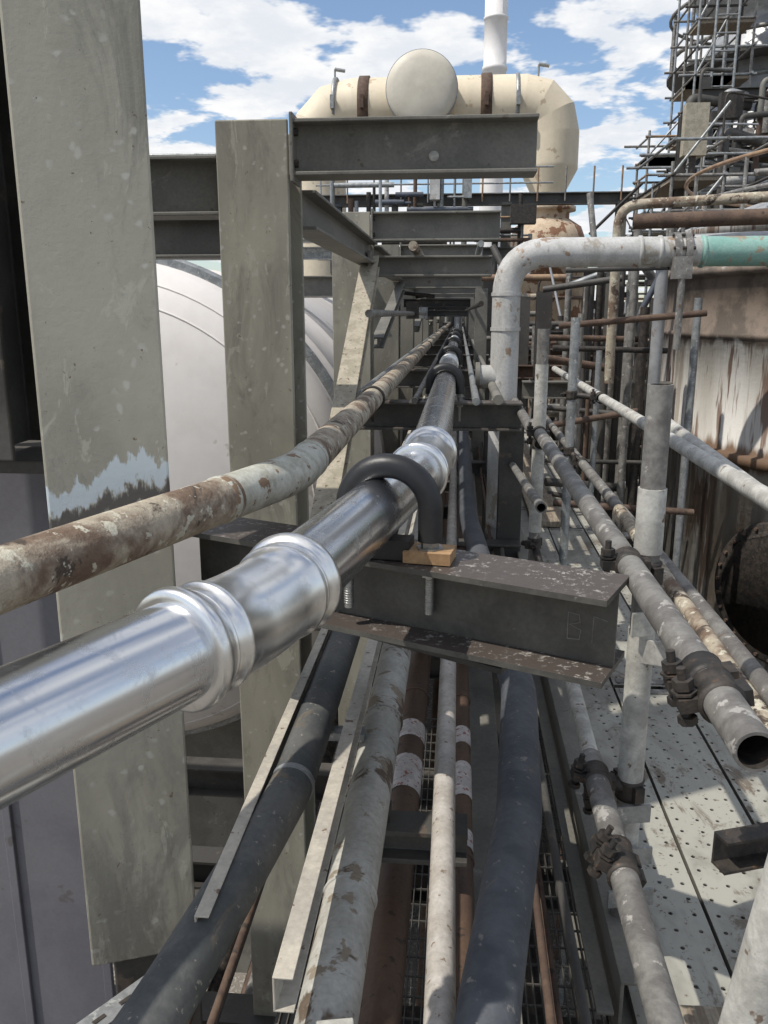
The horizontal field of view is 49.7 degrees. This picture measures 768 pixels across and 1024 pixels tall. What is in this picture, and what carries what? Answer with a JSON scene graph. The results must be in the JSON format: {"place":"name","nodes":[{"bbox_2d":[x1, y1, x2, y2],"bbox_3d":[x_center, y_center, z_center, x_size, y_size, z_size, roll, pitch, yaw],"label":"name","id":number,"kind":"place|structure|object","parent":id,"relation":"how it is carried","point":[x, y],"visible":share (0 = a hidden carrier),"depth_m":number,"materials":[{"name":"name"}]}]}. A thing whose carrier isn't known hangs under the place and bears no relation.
{"place":"outdoors","nodes":[
{"label":"outdoors","id":0,"kind":"place"},
{"bbox_2d":[154,220,220,259],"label":"steel side beam","id":1,"kind":"structure","parent":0,"point":[185,239],"depth_m":3.85,"materials":[{"name":"grey metal"}]},
{"bbox_2d":[149,153,391,260],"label":"plate walkway beam","id":2,"kind":"structure","parent":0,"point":[315,253],"depth_m":10.60,"materials":[{"name":"metal"}]},
{"bbox_2d":[304,276,332,297],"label":"steel side beam","id":3,"kind":"structure","parent":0,"point":[317,286],"depth_m":8.00,"materials":[{"name":"grey metal"}]},
{"bbox_2d":[113,679,620,1019],"bbox_3d":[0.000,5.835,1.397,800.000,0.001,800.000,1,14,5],"label":"ground","id":4,"kind":"structure","parent":0,"point":[237,983],"depth_m":8.06,"materials":[{"name":"grey concrete"}]},
{"bbox_2d":[0,473,115,1023],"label":"sheet steel wall","id":5,"kind":"structure","parent":4,"relation":"on","point":[50,973],"depth_m":2.82,"materials":[{"name":"grey metal"}]},
{"bbox_2d":[113,260,402,972],"bbox_3d":[-1.761,0.515,10.144,3.950,6.675,8.000,1,14,5],"label":"white horizontal tank","id":6,"kind":"object","parent":4,"relation":"on","point":[190,300],"visible":0.09,"depth_m":5.89,"materials":[{"name":"metal"}]},
{"bbox_2d":[215,119,315,1015],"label":"steel column","id":7,"kind":"structure","parent":4,"relation":"on","point":[260,226],"depth_m":3.01,"materials":[{"name":"grey metal"}]},
{"bbox_2d":[150,155,218,219],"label":"steel side beam","id":8,"kind":"structure","parent":7,"relation":"attached to","point":[184,187],"depth_m":3.00,"materials":[{"name":"grey metal"}]},
{"bbox_2d":[289,111,539,186],"bbox_3d":[0.100,-1.237,2.823,0.830,0.220,0.140,1,14,5],"label":"steel portal frame","id":9,"kind":"object","parent":7,"relation":"attached to","point":[479,146],"visible":1,"depth_m":2.81,"materials":[{"name":"grey metal"}]},
{"bbox_2d":[332,208,500,725],"bbox_3d":[0.212,1.266,6.189,1.086,6.656,0.260,1,14,5],"label":"steel portal frame","id":10,"kind":"object","parent":4,"relation":"on","point":[429,226],"visible":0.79,"depth_m":5.41,"materials":[{"name":"metal"}]},
{"bbox_2d":[302,190,439,347],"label":"longitudinal steel beam","id":11,"kind":"structure","parent":10,"relation":"attached to","point":[328,225],"depth_m":4.13,"materials":[{"name":"grey metal"}]},
{"bbox_2d":[310,251,379,518],"bbox_3d":[-0.173,-0.760,4.417,0.120,1.338,2.222,1,14,5],"label":"diagonal brace","id":12,"kind":"object","parent":11,"relation":"attached to","point":[348,386],"visible":0.53,"depth_m":4.38,"materials":[{"name":"beige paint"}]},
{"bbox_2d":[374,242,487,533],"bbox_3d":[0.452,0.660,8.721,1.101,6.656,0.390,1,14,5],"label":"steel portal frame","id":13,"kind":"object","parent":4,"relation":"on","point":[386,356],"visible":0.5,"depth_m":8.02,"materials":[{"name":"grey metal"}]},
{"bbox_2d":[433,317,436,333],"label":"steel portal frame","id":14,"kind":"object","parent":4,"relation":"on","point":[434,324],"depth_m":20.84,"materials":[{"name":"metal"}]},
{"bbox_2d":[296,49,578,275],"bbox_3d":[1.385,-6.521,25.096,8.530,13.000,2.690,1,14,5],"label":"cream crossover duct","id":15,"kind":"object","parent":4,"relation":"on","point":[417,82],"visible":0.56,"depth_m":23.41,"materials":[{"name":"metal"}]},
{"bbox_2d":[400,288,476,443],"bbox_3d":[0.678,0.050,11.269,1.086,6.656,0.390,1,14,5],"label":"steel portal frame","id":16,"kind":"object","parent":4,"relation":"on","point":[406,336],"visible":0.16,"depth_m":10.64,"materials":[{"name":"metal"}]},
{"bbox_2d":[192,515,757,1023],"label":"platform beam","id":17,"kind":"structure","parent":16,"relation":"attached to","point":[206,859],"depth_m":3.91,"materials":[{"name":"metal"}]},
{"bbox_2d":[0,0,202,1023],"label":"steel column","id":18,"kind":"structure","parent":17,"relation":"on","point":[75,79],"depth_m":1.62,"materials":[{"name":"grey metal"}]},
{"bbox_2d":[0,21,43,473],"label":"dark steel frame","id":19,"kind":"object","parent":18,"relation":"attached to","point":[20,445],"visible":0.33,"depth_m":1.90,"materials":[{"name":"black metal"}]},
{"bbox_2d":[76,977,142,1023],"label":"strut channel","id":20,"kind":"object","parent":18,"relation":"attached to","point":[107,1012],"visible":0.25,"depth_m":1.67,"materials":[{"name":"metal"}]},
{"bbox_2d":[277,718,612,1023],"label":"floor grating","id":21,"kind":"object","parent":17,"relation":"on","point":[530,964],"visible":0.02,"depth_m":3.40,"materials":[{"name":"grey metal"}]},
{"bbox_2d":[115,435,765,1023],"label":"underfloor pipework","id":22,"kind":"object","parent":4,"relation":"on","point":[213,777],"depth_m":5.64,"materials":[{"name":"metal"}]},
{"bbox_2d":[360,399,523,747],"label":"steel cross beam","id":23,"kind":"structure","parent":4,"relation":"on","point":[503,419],"depth_m":4.56,"materials":[{"name":"grey metal"}]},
{"bbox_2d":[358,487,445,1023],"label":"brown pipe","id":24,"kind":"object","parent":23,"relation":"on","point":[382,994],"visible":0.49,"depth_m":1.83,"materials":[{"name":"brown metal"}]},
{"bbox_2d":[425,363,464,420],"bbox_3d":[0.327,-0.645,4.461,0.214,0.311,0.052,1,14,5],"label":"pipe clamp","id":25,"kind":"object","parent":23,"relation":"attached to","point":[437,369],"visible":0.62,"depth_m":4.42,"materials":[{"name":"black rubber"}]},
{"bbox_2d":[0,323,458,809],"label":"stainless steel pipe","id":26,"kind":"object","parent":25,"relation":"attached to","point":[74,702],"visible":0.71,"depth_m":0.87,"materials":[{"name":"silver metal"}]},
{"bbox_2d":[468,440,522,1023],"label":"stringer beam","id":27,"kind":"structure","parent":23,"relation":"attached to","point":[484,754],"depth_m":2.54,"materials":[{"name":"grey metal"}]},
{"bbox_2d":[188,441,591,1023],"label":"instrument tubing","id":28,"kind":"object","parent":27,"relation":"on","point":[552,1007],"visible":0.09,"depth_m":1.74,"materials":[{"name":"metal"}]},
{"bbox_2d":[455,476,474,1004],"bbox_3d":[0.610,-0.262,6.592,0.061,0.062,15.000,1,14,5],"label":"brown pipe","id":29,"kind":"object","parent":27,"relation":"on","point":[464,902],"visible":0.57,"depth_m":2.19,"materials":[{"name":"brown metal"}]},
{"bbox_3d":[0.030,0.804,2.278,0.900,0.475,1.945,1,14,5],"label":"lower cross beam","id":30,"kind":"object","parent":27,"relation":"on","visible":0},
{"bbox_2d":[293,509,419,1023],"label":"grey pipe","id":31,"kind":"object","parent":30,"relation":"on","point":[333,982],"visible":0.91,"depth_m":1.49,"materials":[{"name":"grey metal"}]},
{"bbox_2d":[194,396,425,1012],"bbox_3d":[0.141,-0.273,5.032,0.200,0.118,8.100,1,14,5],"label":"cable support channel","id":32,"kind":"object","parent":31,"relation":"on","point":[348,735],"visible":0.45,"depth_m":1.45,"materials":[{"name":"metal"}]},
{"bbox_2d":[111,397,427,1023],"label":"dark conduit pipe","id":33,"kind":"object","parent":32,"relation":"attached to","point":[174,982],"visible":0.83,"depth_m":1.36,"materials":[{"name":"metal"}]},
{"bbox_2d":[316,1018,353,1023],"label":"end bracket","id":34,"kind":"object","parent":31,"relation":"on","point":[343,1021],"visible":1,"depth_m":1.11,"materials":[{"name":"metal"}]},
{"bbox_2d":[331,800,467,867],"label":"cross beam","id":35,"kind":"structure","parent":31,"relation":"attached to","point":[407,840],"depth_m":1.83,"materials":[{"name":"metal"}]},
{"bbox_2d":[454,394,541,1023],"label":"dark lagged pipe","id":36,"kind":"object","parent":23,"relation":"on","point":[491,988],"visible":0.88,"depth_m":1.43,"materials":[{"name":"black metal"}]},
{"bbox_2d":[423,388,457,1023],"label":"white pipe","id":37,"kind":"object","parent":36,"relation":"attached to","point":[440,992],"visible":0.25,"depth_m":1.54,"materials":[{"name":"white metal"}]},
{"bbox_2d":[517,528,636,1023],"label":"walkway stringer","id":38,"kind":"object","parent":23,"relation":"attached to","point":[611,974],"visible":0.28,"depth_m":2.07,"materials":[{"name":"grey metal"}]},
{"bbox_2d":[478,429,767,1023],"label":"scaffold walkway","id":39,"kind":"structure","parent":38,"relation":"on","point":[703,1003],"depth_m":2.39,"materials":[{"name":"metal"}]},
{"bbox_2d":[509,313,767,1023],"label":"tube scaffold guardrail","id":40,"kind":"object","parent":39,"relation":"on","point":[713,672],"visible":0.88,"depth_m":1.61,"materials":[{"name":"metal"}]},
{"bbox_2d":[396,369,488,536],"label":"steel cross beam","id":41,"kind":"structure","parent":4,"relation":"on","point":[413,378],"depth_m":7.05,"materials":[{"name":"grey metal"}]},
{"bbox_2d":[438,345,462,369],"bbox_3d":[0.558,-1.248,6.980,0.214,0.311,0.052,1,14,5],"label":"pipe clamp","id":42,"kind":"object","parent":41,"relation":"attached to","point":[455,349],"visible":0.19,"depth_m":6.94,"materials":[{"name":"black rubber"}]},
{"bbox_2d":[414,295,474,439],"bbox_3d":[0.919,-0.559,13.816,1.101,6.656,0.390,1,14,5],"label":"steel portal frame","id":43,"kind":"object","parent":4,"relation":"on","point":[418,338],"visible":0.19,"depth_m":13.16,"materials":[{"name":"metal"}]},
{"bbox_2d":[422,298,468,396],"bbox_3d":[1.123,-1.170,16.366,1.041,6.656,0.390,1,14,5],"label":"steel portal frame","id":44,"kind":"object","parent":4,"relation":"on","point":[425,329],"depth_m":15.73,"materials":[{"name":"metal"}]},
{"bbox_2d":[419,345,473,399],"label":"steel cross beam","id":45,"kind":"structure","parent":4,"relation":"on","point":[434,349],"depth_m":12.34,"materials":[{"name":"grey metal"}]},
{"bbox_2d":[448,331,461,341],"bbox_3d":[1.047,-2.523,12.307,0.214,0.311,0.052,1,14,5],"label":"pipe clamp","id":46,"kind":"object","parent":45,"relation":"attached to","point":[458,334],"visible":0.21,"depth_m":12.27,"materials":[{"name":"black rubber"}]},
{"bbox_2d":[407,354,488,527],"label":"steel cross beam","id":47,"kind":"structure","parent":4,"relation":"on","point":[426,360],"depth_m":9.63,"materials":[{"name":"grey metal"}]},
{"bbox_2d":[444,336,461,351],"bbox_3d":[0.798,-1.873,9.595,0.214,0.311,0.052,1,14,5],"label":"pipe clamp","id":48,"kind":"object","parent":47,"relation":"attached to","point":[454,338],"visible":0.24,"depth_m":9.55,"materials":[{"name":"black rubber"}]},
{"bbox_2d":[428,307,468,397],"bbox_3d":[1.387,-1.779,18.912,1.101,6.656,0.390,1,14,5],"label":"steel portal frame","id":49,"kind":"object","parent":4,"relation":"on","point":[431,327],"depth_m":18.26,"materials":[{"name":"metal"}]},
{"bbox_2d":[433,339,467,389],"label":"steel cross beam","id":50,"kind":"structure","parent":4,"relation":"on","point":[439,342],"depth_m":15.06,"materials":[{"name":"grey metal"}]},
{"bbox_2d":[450,328,460,333],"bbox_3d":[1.296,-3.172,15.020,0.214,0.311,0.052,1,14,5],"label":"pipe clamp","id":51,"kind":"object","parent":50,"relation":"attached to","point":[456,329],"visible":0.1,"depth_m":14.97,"materials":[{"name":"black rubber"}]},
{"bbox_2d":[436,308,466,330],"bbox_3d":[1.854,-2.998,24.007,1.101,6.656,0.390,1,14,5],"label":"steel portal frame","id":52,"kind":"object","parent":4,"relation":"on","point":[437,327],"depth_m":23.38,"materials":[{"name":"grey metal"}]},
{"bbox_2d":[440,335,467,339],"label":"steel cross beam","id":53,"kind":"structure","parent":4,"relation":"on","point":[443,337],"depth_m":17.77,"materials":[{"name":"grey metal"}]},
{"bbox_2d":[316,165,632,288],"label":"steel access platform","id":54,"kind":"structure","parent":4,"relation":"on","point":[519,209],"depth_m":16.70,"materials":[{"name":"metal"}]},
{"bbox_2d":[479,0,508,268],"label":"industrial chimney","id":55,"kind":"object","parent":4,"relation":"on","point":[496,18],"visible":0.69,"depth_m":62.39,"materials":[{"name":"white metal"}]},
{"bbox_2d":[439,267,605,479],"bbox_3d":[3.594,-7.521,39.610,10.000,8.190,26.166,1,14,5],"label":"rack end structure","id":56,"kind":"object","parent":4,"relation":"on","point":[453,321],"visible":0.02,"depth_m":26.69,"materials":[{"name":"grey metal"}]},
{"bbox_2d":[0,323,449,614],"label":"rusty painted pipe","id":57,"kind":"object","parent":56,"relation":"attached to","point":[38,566],"visible":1,"depth_m":1.45,"materials":[{"name":"metal"}]},
{"bbox_2d":[360,386,384,421],"bbox_3d":[-0.051,-0.471,3.608,0.104,0.157,0.054,7,15,28],"label":"pipe clamp","id":58,"kind":"object","parent":57,"relation":"attached to","point":[372,418],"visible":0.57,"depth_m":3.59,"materials":[{"name":"metal"}]},
{"bbox_2d":[510,205,584,413],"bbox_3d":[4.887,-4.619,25.699,2.377,9.120,2.375,1,14,5],"label":"rusty process vessel","id":59,"kind":"object","parent":4,"relation":"on","point":[553,221],"visible":0.19,"depth_m":24.12,"materials":[{"name":"beige metal"}]},
{"bbox_2d":[482,182,676,550],"bbox_3d":[3.506,-0.727,12.376,4.389,7.653,9.078,1,14,5],"label":"process pipework","id":60,"kind":"object","parent":4,"relation":"on","point":[542,314],"visible":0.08,"depth_m":10.18,"materials":[{"name":"metal"}]},
{"bbox_2d":[475,232,767,538],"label":"teal and white pipe","id":61,"kind":"object","parent":4,"relation":"on","point":[679,255],"visible":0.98,"depth_m":4.75,"materials":[{"name":"metal"}]},
{"bbox_2d":[542,168,767,1005],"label":"rusty header pipe","id":62,"kind":"object","parent":4,"relation":"on","point":[604,441],"visible":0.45,"depth_m":6.27,"materials":[{"name":"metal"}]},
{"bbox_2d":[625,100,767,297],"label":"scaffold tower","id":63,"kind":"structure","parent":4,"relation":"on","point":[671,182],"depth_m":12.53,"materials":[{"name":"metal"}]},
{"bbox_2d":[671,67,767,232],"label":"tower pipework","id":64,"kind":"object","parent":63,"relation":"on","point":[696,118],"visible":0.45,"depth_m":14.27,"materials":[{"name":"metal"}]},
{"bbox_2d":[624,0,767,236],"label":"scaffold tower","id":65,"kind":"structure","parent":64,"relation":"attached to","point":[715,27],"depth_m":15.97,"materials":[{"name":"metal"}]},
{"bbox_2d":[651,148,767,990],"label":"stained storage tank","id":66,"kind":"object","parent":4,"relation":"on","point":[723,569],"visible":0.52,"depth_m":6.73,"materials":[{"name":"metal"}]},
{"bbox_2d":[666,0,767,190],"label":"clad process column","id":67,"kind":"structure","parent":4,"relation":"on","point":[760,62],"depth_m":17.89,"materials":[{"name":"metal"}]},
{"bbox_2d":[193,517,628,688],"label":"steel support beam","id":68,"kind":"structure","parent":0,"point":[553,621],"depth_m":1.55,"materials":[{"name":"grey metal"}]},
{"bbox_2d":[336,453,455,614],"bbox_3d":[0.009,0.042,1.594,0.252,0.311,0.070,3,14,14],"label":"pipe clamp","id":69,"kind":"object","parent":68,"relation":"attached to","point":[416,478],"visible":0.77,"depth_m":1.55,"materials":[{"name":"black rubber"}]},
{"bbox_2d":[372,639,506,673],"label":"steel support beam","id":70,"kind":"structure","parent":68,"relation":"attached to","point":[492,668],"depth_m":1.70,"materials":[{"name":"metal"}]},
{"bbox_2d":[140,0,718,306],"label":"sky","id":71,"kind":"structure","parent":0,"point":[206,61],"materials":[{"name":"blue"}]},
{"bbox_2d":[356,240,503,404],"bbox_3d":[1.284,-3.731,15.610,0.746,0.889,23.800,1,14,5],"label":"rack line pipe","id":72,"kind":"object","parent":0,"point":[495,393],"visible":0.52,"depth_m":5.19,"materials":[{"name":"grey metal"}]}
]}

